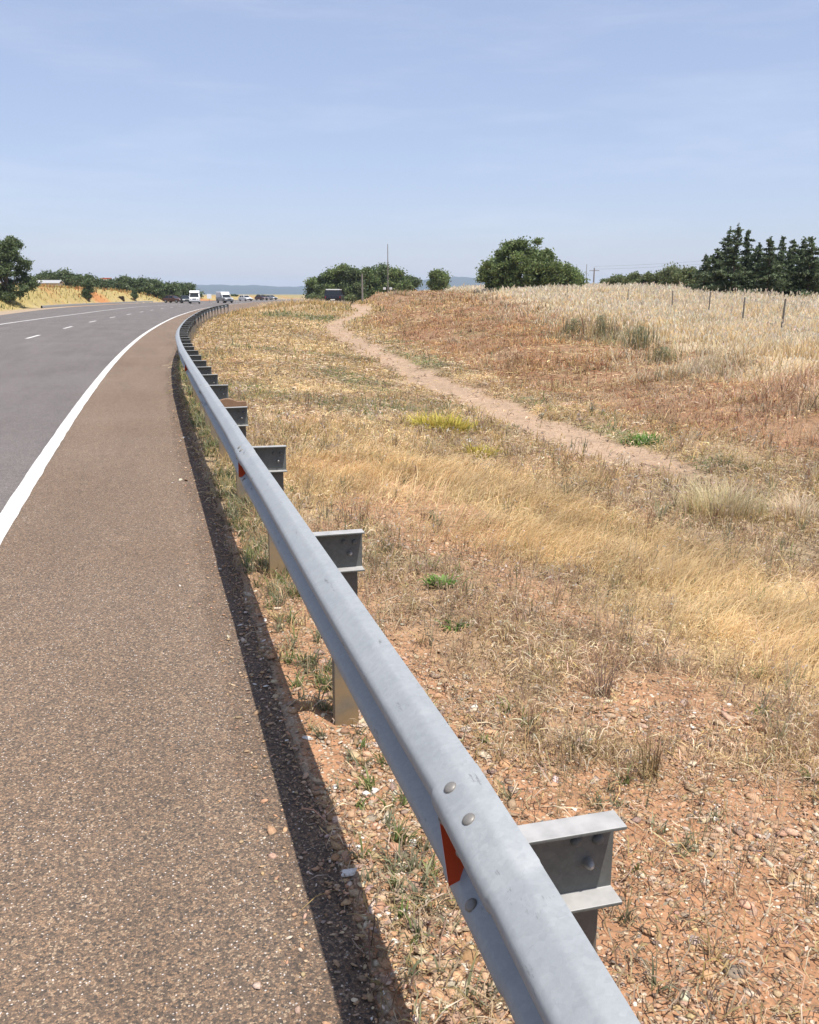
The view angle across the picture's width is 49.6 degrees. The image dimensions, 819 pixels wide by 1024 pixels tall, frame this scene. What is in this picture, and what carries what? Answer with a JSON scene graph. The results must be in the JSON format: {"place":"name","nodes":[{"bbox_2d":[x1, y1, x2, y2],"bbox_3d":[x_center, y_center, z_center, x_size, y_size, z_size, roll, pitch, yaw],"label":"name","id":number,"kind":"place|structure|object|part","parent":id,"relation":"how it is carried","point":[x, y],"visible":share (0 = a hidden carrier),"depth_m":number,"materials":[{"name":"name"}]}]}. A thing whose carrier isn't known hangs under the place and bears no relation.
{"place":"outdoors","nodes":[
{"label":"outdoors","id":0,"kind":"place"},
{"bbox_2d":[0,283,161,309],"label":"bank grass","id":1,"kind":"structure","parent":0,"point":[80,287],"depth_m":150.44,"materials":[{"name":"yellow plant"}]},
{"bbox_2d":[0,299,304,512],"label":"road","id":2,"kind":"structure","parent":0,"point":[50,373],"depth_m":24.08,"materials":[{"name":"grey asphalt"}]},
{"bbox_2d":[0,302,214,324],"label":"road edge line","id":3,"kind":"object","parent":2,"relation":"on","point":[72,314],"visible":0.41,"depth_m":72.22,"materials":[{"name":"paint"}]},
{"bbox_2d":[25,301,250,338],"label":"road marking dashes","id":4,"kind":"object","parent":2,"relation":"on","point":[72,326],"visible":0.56,"depth_m":45.80,"materials":[{"name":"paint"}]},
{"bbox_2d":[0,300,283,544],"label":"road marking edge line","id":5,"kind":"object","parent":2,"relation":"on","point":[9,513],"visible":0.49,"depth_m":9.42,"materials":[{"name":"paint"}]},
{"bbox_2d":[162,295,180,302],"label":"car","id":6,"kind":"object","parent":2,"relation":"on","point":[169,298],"visible":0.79,"depth_m":183.94,"materials":[{"name":"red paint"}]},
{"bbox_2d":[180,296,189,302],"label":"car","id":7,"kind":"object","parent":2,"relation":"on","point":[184,299],"visible":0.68,"depth_m":178.39,"materials":[{"name":"grey paint"}]},
{"bbox_2d":[189,291,199,303],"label":"camper van","id":8,"kind":"object","parent":2,"relation":"on","point":[194,296],"visible":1,"depth_m":167.00,"materials":[{"name":"white paint"}]},
{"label":"window","id":9,"kind":"part","parent":8,"relation":"part of","materials":[{"name":"grey glass"}]},
{"bbox_2d":[216,292,233,302],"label":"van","id":10,"kind":"object","parent":2,"relation":"on","point":[224,297],"visible":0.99,"depth_m":180.33,"materials":[{"name":"white metal"}]},
{"bbox_2d":[238,295,252,300],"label":"car","id":11,"kind":"object","parent":2,"relation":"on","point":[244,297],"visible":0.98,"depth_m":229.07,"materials":[{"name":"white paint"}]},
{"bbox_2d":[255,295,268,299],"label":"car","id":12,"kind":"object","parent":2,"relation":"on","point":[261,297],"visible":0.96,"depth_m":258.51,"materials":[{"name":"red paint"}]},
{"bbox_2d":[266,295,277,299],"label":"car","id":13,"kind":"object","parent":2,"relation":"on","point":[271,297],"visible":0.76,"depth_m":277.83,"materials":[{"name":"silver metal"}]},
{"bbox_2d":[0,300,378,1023],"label":"road shoulder","id":14,"kind":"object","parent":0,"point":[120,902],"visible":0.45,"depth_m":3.30},
{"bbox_2d":[195,276,484,293],"bbox_3d":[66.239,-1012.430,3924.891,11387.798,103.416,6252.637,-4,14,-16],"label":"hills","id":15,"kind":"structure","parent":0,"point":[260,289],"depth_m":4551.76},
{"bbox_2d":[0,285,818,1023],"bbox_3d":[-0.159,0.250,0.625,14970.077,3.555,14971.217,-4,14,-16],"label":"ground","id":16,"kind":"structure","parent":0,"point":[756,927],"depth_m":4.33,"materials":[{"name":"soil"}]},
{"bbox_2d":[0,235,42,303],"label":"roadside tree","id":17,"kind":"object","parent":16,"relation":"on","point":[10,247],"visible":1,"depth_m":110.47,"materials":[{"name":"green plant"}]},
{"bbox_2d":[29,274,49,280],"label":"skyline tree","id":18,"kind":"object","parent":16,"relation":"on","point":[41,277],"visible":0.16,"depth_m":194.44,"materials":[{"name":"green plant"}]},
{"bbox_2d":[36,270,55,279],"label":"skyline tree","id":19,"kind":"object","parent":16,"relation":"on","point":[49,274],"visible":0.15,"depth_m":198.95,"materials":[{"name":"green plant"}]},
{"bbox_2d":[37,280,64,286],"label":"shed","id":20,"kind":"structure","parent":16,"relation":"on","point":[55,282],"depth_m":170.24,"materials":[{"name":"metal"}]},
{"bbox_2d":[54,267,77,287],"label":"skyline tree","id":21,"kind":"object","parent":16,"relation":"on","point":[64,275],"visible":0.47,"depth_m":198.84,"materials":[{"name":"green plant"}]},
{"bbox_2d":[69,271,80,287],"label":"skyline tree","id":22,"kind":"object","parent":16,"relation":"on","point":[76,278],"visible":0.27,"depth_m":203.38,"materials":[{"name":"green plant"}]},
{"bbox_2d":[80,279,96,301],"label":"bank tree","id":23,"kind":"object","parent":16,"relation":"on","point":[87,284],"visible":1,"depth_m":155.18,"materials":[{"name":"green plant"}]},
{"bbox_2d":[77,272,102,288],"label":"skyline tree","id":24,"kind":"object","parent":16,"relation":"on","point":[94,280],"visible":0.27,"depth_m":204.25,"materials":[{"name":"green plant"}]},
{"bbox_2d":[41,301,152,307],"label":"roadside barrier","id":25,"kind":"object","parent":16,"relation":"on","point":[60,305],"visible":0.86,"depth_m":147.29,"materials":[{"name":"metal"}]},
{"bbox_2d":[96,277,108,287],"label":"skyline tree","id":26,"kind":"object","parent":16,"relation":"on","point":[104,283],"visible":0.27,"depth_m":209.07,"materials":[{"name":"green plant"}]},
{"bbox_2d":[105,278,113,288],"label":"skyline tree","id":27,"kind":"object","parent":16,"relation":"on","point":[110,281],"visible":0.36,"depth_m":212.20,"materials":[{"name":"green plant"}]},
{"bbox_2d":[109,275,131,291],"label":"skyline tree","id":28,"kind":"object","parent":16,"relation":"on","point":[120,283],"visible":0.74,"depth_m":208.88,"materials":[{"name":"green plant"}]},
{"bbox_2d":[120,274,136,287],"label":"skyline tree","id":29,"kind":"object","parent":16,"relation":"on","point":[130,282],"visible":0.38,"depth_m":212.71,"materials":[{"name":"green plant"}]},
{"bbox_2d":[130,288,138,300],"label":"bank tree","id":30,"kind":"object","parent":16,"relation":"on","point":[133,294],"visible":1,"depth_m":191.37,"materials":[{"name":"green plant"}]},
{"bbox_2d":[132,275,155,294],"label":"skyline tree","id":31,"kind":"object","parent":16,"relation":"on","point":[143,285],"visible":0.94,"depth_m":212.99,"materials":[{"name":"green plant"}]},
{"bbox_2d":[147,277,163,295],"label":"skyline tree","id":32,"kind":"object","parent":16,"relation":"on","point":[156,283],"visible":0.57,"depth_m":217.98,"materials":[{"name":"green plant"}]},
{"bbox_2d":[157,281,184,301],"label":"skyline tree","id":33,"kind":"object","parent":16,"relation":"on","point":[171,288],"visible":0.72,"depth_m":217.69,"materials":[{"name":"green plant"}]},
{"bbox_2d":[175,281,188,301],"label":"skyline tree","id":34,"kind":"object","parent":16,"relation":"on","point":[182,286],"visible":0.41,"depth_m":222.21,"materials":[{"name":"green plant"}]},
{"bbox_2d":[183,282,204,298],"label":"skyline tree","id":35,"kind":"object","parent":16,"relation":"on","point":[191,287],"visible":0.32,"depth_m":226.61,"materials":[{"name":"green plant"}]},
{"bbox_2d":[255,300,288,308],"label":"straw tuft","id":36,"kind":"object","parent":16,"relation":"on","point":[270,303],"visible":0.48,"depth_m":91.71,"materials":[{"name":"beige plant"}]},
{"bbox_2d":[302,276,322,298],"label":"clump tree","id":37,"kind":"object","parent":16,"relation":"on","point":[310,283],"visible":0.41,"depth_m":174.34,"materials":[{"name":"green plant"}]},
{"bbox_2d":[296,298,334,304],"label":"straw tuft","id":38,"kind":"object","parent":16,"relation":"on","point":[318,300],"visible":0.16,"depth_m":94.57,"materials":[{"name":"beige plant"}]},
{"bbox_2d":[308,293,323,301],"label":"scrub bush","id":39,"kind":"object","parent":16,"relation":"on","point":[319,296],"visible":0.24,"depth_m":113.49,"materials":[{"name":"green plant"}]},
{"bbox_2d":[311,266,338,294],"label":"clump tree","id":40,"kind":"object","parent":16,"relation":"on","point":[320,278],"visible":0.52,"depth_m":172.14,"materials":[{"name":"green plant"}]},
{"bbox_2d":[324,289,344,301],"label":"parked vehicle","id":41,"kind":"object","parent":16,"relation":"on","point":[333,294],"visible":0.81,"depth_m":102.54,"materials":[{"name":"black paint"}]},
{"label":"window","id":42,"kind":"part","parent":41,"relation":"part of","materials":[{"name":"grey glass"}]},
{"bbox_2d":[322,263,352,288],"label":"clump tree","id":43,"kind":"object","parent":16,"relation":"on","point":[337,271],"visible":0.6,"depth_m":170.97,"materials":[{"name":"green plant"}]},
{"bbox_2d":[329,300,357,304],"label":"straw tuft","id":44,"kind":"object","parent":16,"relation":"on","point":[347,302],"visible":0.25,"depth_m":98.22,"materials":[{"name":"beige plant"}]},
{"bbox_2d":[344,293,357,303],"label":"scrub bush","id":45,"kind":"object","parent":16,"relation":"on","point":[350,298],"visible":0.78,"depth_m":107.78,"materials":[{"name":"green plant"}]},
{"bbox_2d":[336,265,368,299],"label":"clump tree","id":46,"kind":"object","parent":16,"relation":"on","point":[353,275],"visible":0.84,"depth_m":168.78,"materials":[{"name":"green plant"}]},
{"bbox_2d":[361,274,362,300],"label":"utility pole","id":47,"kind":"object","parent":16,"relation":"on","point":[361,287],"visible":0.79,"depth_m":116.08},
{"bbox_2d":[361,266,385,298],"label":"clump tree","id":48,"kind":"object","parent":16,"relation":"on","point":[370,277],"visible":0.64,"depth_m":173.02,"materials":[{"name":"green plant"}]},
{"bbox_2d":[372,262,391,285],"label":"clump tree","id":49,"kind":"object","parent":16,"relation":"on","point":[382,268],"visible":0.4,"depth_m":174.43,"materials":[{"name":"green plant"}]},
{"bbox_2d":[383,244,391,289],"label":"utility pole","id":50,"kind":"object","parent":16,"relation":"on","point":[384,288],"visible":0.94,"depth_m":144.89,"materials":[{"name":"grey metal"}]},
{"bbox_2d":[381,265,414,291],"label":"clump tree","id":51,"kind":"object","parent":16,"relation":"on","point":[397,281],"visible":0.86,"depth_m":170.99,"materials":[{"name":"green plant"}]},
{"bbox_2d":[382,290,421,297],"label":"straw tuft","id":52,"kind":"object","parent":16,"relation":"on","point":[399,292],"visible":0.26,"depth_m":95.75,"materials":[{"name":"beige plant"}]},
{"bbox_2d":[175,304,640,1023],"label":"guard rail","id":53,"kind":"object","parent":16,"relation":"on","point":[533,898],"visible":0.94,"depth_m":1.70,"materials":[{"name":"metal"}]},
{"bbox_2d":[403,274,422,291],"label":"clump tree","id":54,"kind":"object","parent":16,"relation":"on","point":[417,282],"visible":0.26,"depth_m":173.62,"materials":[{"name":"green plant"}]},
{"bbox_2d":[426,267,452,291],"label":"lone tree","id":55,"kind":"object","parent":16,"relation":"on","point":[438,280],"visible":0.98,"depth_m":143.87,"materials":[{"name":"green plant"}]},
{"bbox_2d":[416,572,466,588],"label":"green seedling","id":56,"kind":"object","parent":16,"relation":"on","point":[443,581],"visible":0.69,"depth_m":5.53,"materials":[{"name":"green plant"}]},
{"bbox_2d":[390,410,500,433],"bbox_3d":[0.404,-1.415,13.731,1.875,0.420,1.867,10,17,34],"label":"yellow bush","id":57,"kind":"object","parent":16,"relation":"on","point":[439,420],"visible":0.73,"depth_m":13.59,"materials":[{"name":"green plant"}]},
{"bbox_2d":[434,614,473,630],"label":"green seedling","id":58,"kind":"object","parent":16,"relation":"on","point":[449,627],"visible":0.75,"depth_m":4.81,"materials":[{"name":"green plant"}]},
{"bbox_2d":[449,442,508,458],"bbox_3d":[0.895,-0.811,11.467,0.878,0.248,0.802,10,17,36],"label":"yellow bush","id":59,"kind":"object","parent":16,"relation":"on","point":[480,451],"visible":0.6,"depth_m":11.47,"materials":[{"name":"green plant"}]},
{"bbox_2d":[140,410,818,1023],"bbox_3d":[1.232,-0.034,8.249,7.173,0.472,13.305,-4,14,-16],"label":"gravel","id":60,"kind":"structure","parent":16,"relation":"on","point":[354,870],"depth_m":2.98,"materials":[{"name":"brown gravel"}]},
{"bbox_2d":[162,289,818,1023],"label":"verge grass","id":61,"kind":"structure","parent":16,"relation":"on","point":[328,305],"depth_m":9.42,"materials":[{"name":"beige plant"}]},
{"bbox_2d":[176,352,818,1022],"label":"green weeds","id":62,"kind":"object","parent":16,"relation":"on","point":[250,550],"visible":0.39,"depth_m":3.92,"materials":[{"name":"green plant"}]},
{"bbox_2d":[475,254,522,289],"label":"oak tree","id":63,"kind":"object","parent":16,"relation":"on","point":[481,270],"visible":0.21,"depth_m":102.12,"materials":[{"name":"green plant"}]},
{"bbox_2d":[478,235,554,289],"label":"oak tree","id":64,"kind":"object","parent":16,"relation":"on","point":[518,251],"visible":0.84,"depth_m":99.10,"materials":[{"name":"green plant"}]},
{"bbox_2d":[232,385,818,908],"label":"dry weeds","id":65,"kind":"object","parent":16,"relation":"on","point":[602,605],"visible":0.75,"depth_m":5.39,"materials":[{"name":"beige plant"}]},
{"bbox_2d":[523,247,568,286],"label":"oak tree","id":66,"kind":"object","parent":16,"relation":"on","point":[542,263],"visible":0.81,"depth_m":98.48,"materials":[{"name":"green plant"}]},
{"bbox_2d":[557,261,589,286],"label":"oak tree","id":67,"kind":"object","parent":16,"relation":"on","point":[572,276],"visible":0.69,"depth_m":99.87,"materials":[{"name":"green plant"}]},
{"bbox_2d":[557,312,591,336],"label":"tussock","id":68,"kind":"object","parent":16,"relation":"on","point":[573,327],"visible":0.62,"depth_m":31.70,"materials":[{"name":"beige plant"}]},
{"bbox_2d":[356,288,818,460],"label":"bank grass","id":69,"kind":"structure","parent":16,"relation":"on","point":[692,367],"depth_m":21.38,"materials":[{"name":"brown plant"}]},
{"bbox_2d":[589,268,598,281],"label":"utility pole","id":70,"kind":"object","parent":16,"relation":"on","point":[594,270],"visible":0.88,"depth_m":160.97,"materials":[{"name":"grey wood"}]},
{"bbox_2d":[567,638,634,702],"bbox_3d":[0.927,0.729,4.082,0.374,0.324,0.433,-4,14,-16],"label":"dead weed","id":71,"kind":"object","parent":16,"relation":"on","point":[610,681],"visible":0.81,"depth_m":4.13,"materials":[{"name":"brown plant"}]},
{"bbox_2d":[598,278,608,283],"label":"hedge bush","id":72,"kind":"object","parent":16,"relation":"on","point":[605,280],"visible":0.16,"depth_m":122.46,"materials":[{"name":"green plant"}]},
{"bbox_2d":[584,308,630,339],"bbox_3d":[6.407,-6.300,29.691,1.478,1.178,1.591,-8,16,-31],"label":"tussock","id":73,"kind":"object","parent":16,"relation":"on","point":[603,324],"visible":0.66,"depth_m":29.57,"materials":[{"name":"green plant"}]},
{"bbox_2d":[607,273,623,284],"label":"hedge bush","id":74,"kind":"object","parent":16,"relation":"on","point":[615,279],"visible":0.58,"depth_m":112.56,"materials":[{"name":"green plant"}]},
{"bbox_2d":[621,271,640,284],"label":"hedge bush","id":75,"kind":"object","parent":16,"relation":"on","point":[632,277],"visible":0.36,"depth_m":110.24,"materials":[{"name":"green plant"}]},
{"bbox_2d":[613,320,665,350],"bbox_3d":[6.729,-5.146,25.652,1.569,0.963,1.467,5,15,19],"label":"bank bush","id":76,"kind":"object","parent":16,"relation":"on","point":[644,337],"visible":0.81,"depth_m":25.51,"materials":[{"name":"green plant"}]},
{"bbox_2d":[620,430,671,446],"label":"green shrub","id":77,"kind":"object","parent":16,"relation":"on","point":[641,439],"visible":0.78,"depth_m":12.86,"materials":[{"name":"green plant"}]},
{"bbox_2d":[636,270,662,284],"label":"hedge bush","id":78,"kind":"object","parent":16,"relation":"on","point":[648,277],"visible":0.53,"depth_m":108.28,"materials":[{"name":"green plant"}]},
{"bbox_2d":[627,707,684,782],"bbox_3d":[0.918,0.895,3.411,0.276,0.286,0.242,-11,18,-38],"label":"dead weed","id":79,"kind":"object","parent":16,"relation":"on","point":[655,763],"visible":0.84,"depth_m":3.41,"materials":[{"name":"brown plant"}]},
{"bbox_2d":[626,344,688,364],"bbox_3d":[6.551,-4.083,22.735,1.440,0.585,1.374,-13,19,-43],"label":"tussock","id":80,"kind":"object","parent":16,"relation":"on","point":[658,354],"visible":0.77,"depth_m":22.66,"materials":[{"name":"green plant"}]},
{"bbox_2d":[515,283,815,329],"bbox_3d":[12.677,-13.905,57.318,3.814,3.214,86.893,0,14,1],"label":"wire fence","id":81,"kind":"object","parent":16,"relation":"on","point":[743,307],"visible":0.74,"depth_m":34.19,"materials":[{"name":"grey metal"}]},
{"bbox_2d":[658,261,684,285],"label":"hedge bush","id":82,"kind":"object","parent":16,"relation":"on","point":[664,277],"visible":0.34,"depth_m":103.36,"materials":[{"name":"green plant"}]},
{"bbox_2d":[669,265,701,285],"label":"hedge bush","id":83,"kind":"object","parent":16,"relation":"on","point":[683,276],"visible":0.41,"depth_m":100.90,"materials":[{"name":"green plant"}]},
{"bbox_2d":[683,254,717,289],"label":"pine tree","id":84,"kind":"object","parent":16,"relation":"on","point":[704,266],"visible":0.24,"depth_m":75.14,"materials":[{"name":"green plant"}]},
{"bbox_2d":[689,248,727,292],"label":"pine tree","id":85,"kind":"object","parent":16,"relation":"on","point":[709,275],"visible":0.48,"depth_m":71.12,"materials":[{"name":"green plant"}]},
{"bbox_2d":[660,464,782,523],"bbox_3d":[2.980,-0.168,8.535,1.384,0.541,1.285,7,16,28],"label":"grass tussock","id":86,"kind":"object","parent":16,"relation":"on","point":[731,500],"depth_m":8.47,"materials":[{"name":"beige plant"}]},
{"bbox_2d":[699,226,744,291],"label":"pine tree","id":87,"kind":"object","parent":16,"relation":"on","point":[729,240],"visible":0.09,"depth_m":72.48,"materials":[{"name":"green plant"}]},
{"bbox_2d":[701,223,760,294],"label":"pine tree","id":88,"kind":"object","parent":16,"relation":"on","point":[733,259],"visible":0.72,"depth_m":69.79,"materials":[{"name":"green plant"}]},
{"bbox_2d":[729,230,757,279],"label":"pine tree","id":89,"kind":"object","parent":16,"relation":"on","point":[746,245],"visible":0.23,"depth_m":72.88,"materials":[{"name":"green plant"}]},
{"bbox_2d":[729,242,781,292],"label":"pine tree","id":90,"kind":"object","parent":16,"relation":"on","point":[759,250],"visible":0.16,"depth_m":71.86,"materials":[{"name":"green plant"}]},
{"bbox_2d":[743,253,767,288],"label":"pine tree","id":91,"kind":"object","parent":16,"relation":"on","point":[754,277],"visible":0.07,"depth_m":71.12,"materials":[{"name":"green plant"}]},
{"bbox_2d":[740,236,801,296],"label":"pine tree","id":92,"kind":"object","parent":16,"relation":"on","point":[768,275],"visible":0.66,"depth_m":67.93,"materials":[{"name":"green plant"}]},
{"bbox_2d":[760,235,815,291],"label":"pine tree","id":93,"kind":"object","parent":16,"relation":"on","point":[782,251],"visible":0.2,"depth_m":71.00,"materials":[{"name":"green plant"}]},
{"bbox_2d":[759,484,818,525],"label":"grass tussock","id":94,"kind":"object","parent":16,"relation":"on","point":[792,505],"depth_m":8.46,"materials":[{"name":"beige plant"}]},
{"bbox_2d":[770,239,818,295],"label":"pine tree","id":95,"kind":"object","parent":16,"relation":"on","point":[793,261],"visible":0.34,"depth_m":69.05,"materials":[{"name":"green plant"}]},
{"bbox_2d":[777,236,818,298],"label":"pine tree","id":96,"kind":"object","parent":16,"relation":"on","point":[810,274],"visible":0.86,"depth_m":67.80,"materials":[{"name":"green plant"}]},
{"bbox_2d":[787,236,808,287],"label":"pine tree","id":97,"kind":"object","parent":16,"relation":"on","point":[801,253],"visible":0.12,"depth_m":71.30,"materials":[{"name":"green plant"}]},
{"bbox_2d":[0,0,818,286],"label":"sky","id":98,"kind":"structure","parent":0,"point":[277,143],"materials":[{"name":"blue"}]},
{"bbox_2d":[261,395,818,697],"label":"golden grass","id":99,"kind":"structure","parent":0,"point":[572,536],"depth_m":6.98,"materials":[{"name":"yellow plant"}]},
{"bbox_2d":[424,281,818,407],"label":"field grass","id":100,"kind":"structure","parent":0,"point":[752,328],"depth_m":38.47,"materials":[{"name":"beige plant"}]}
]}

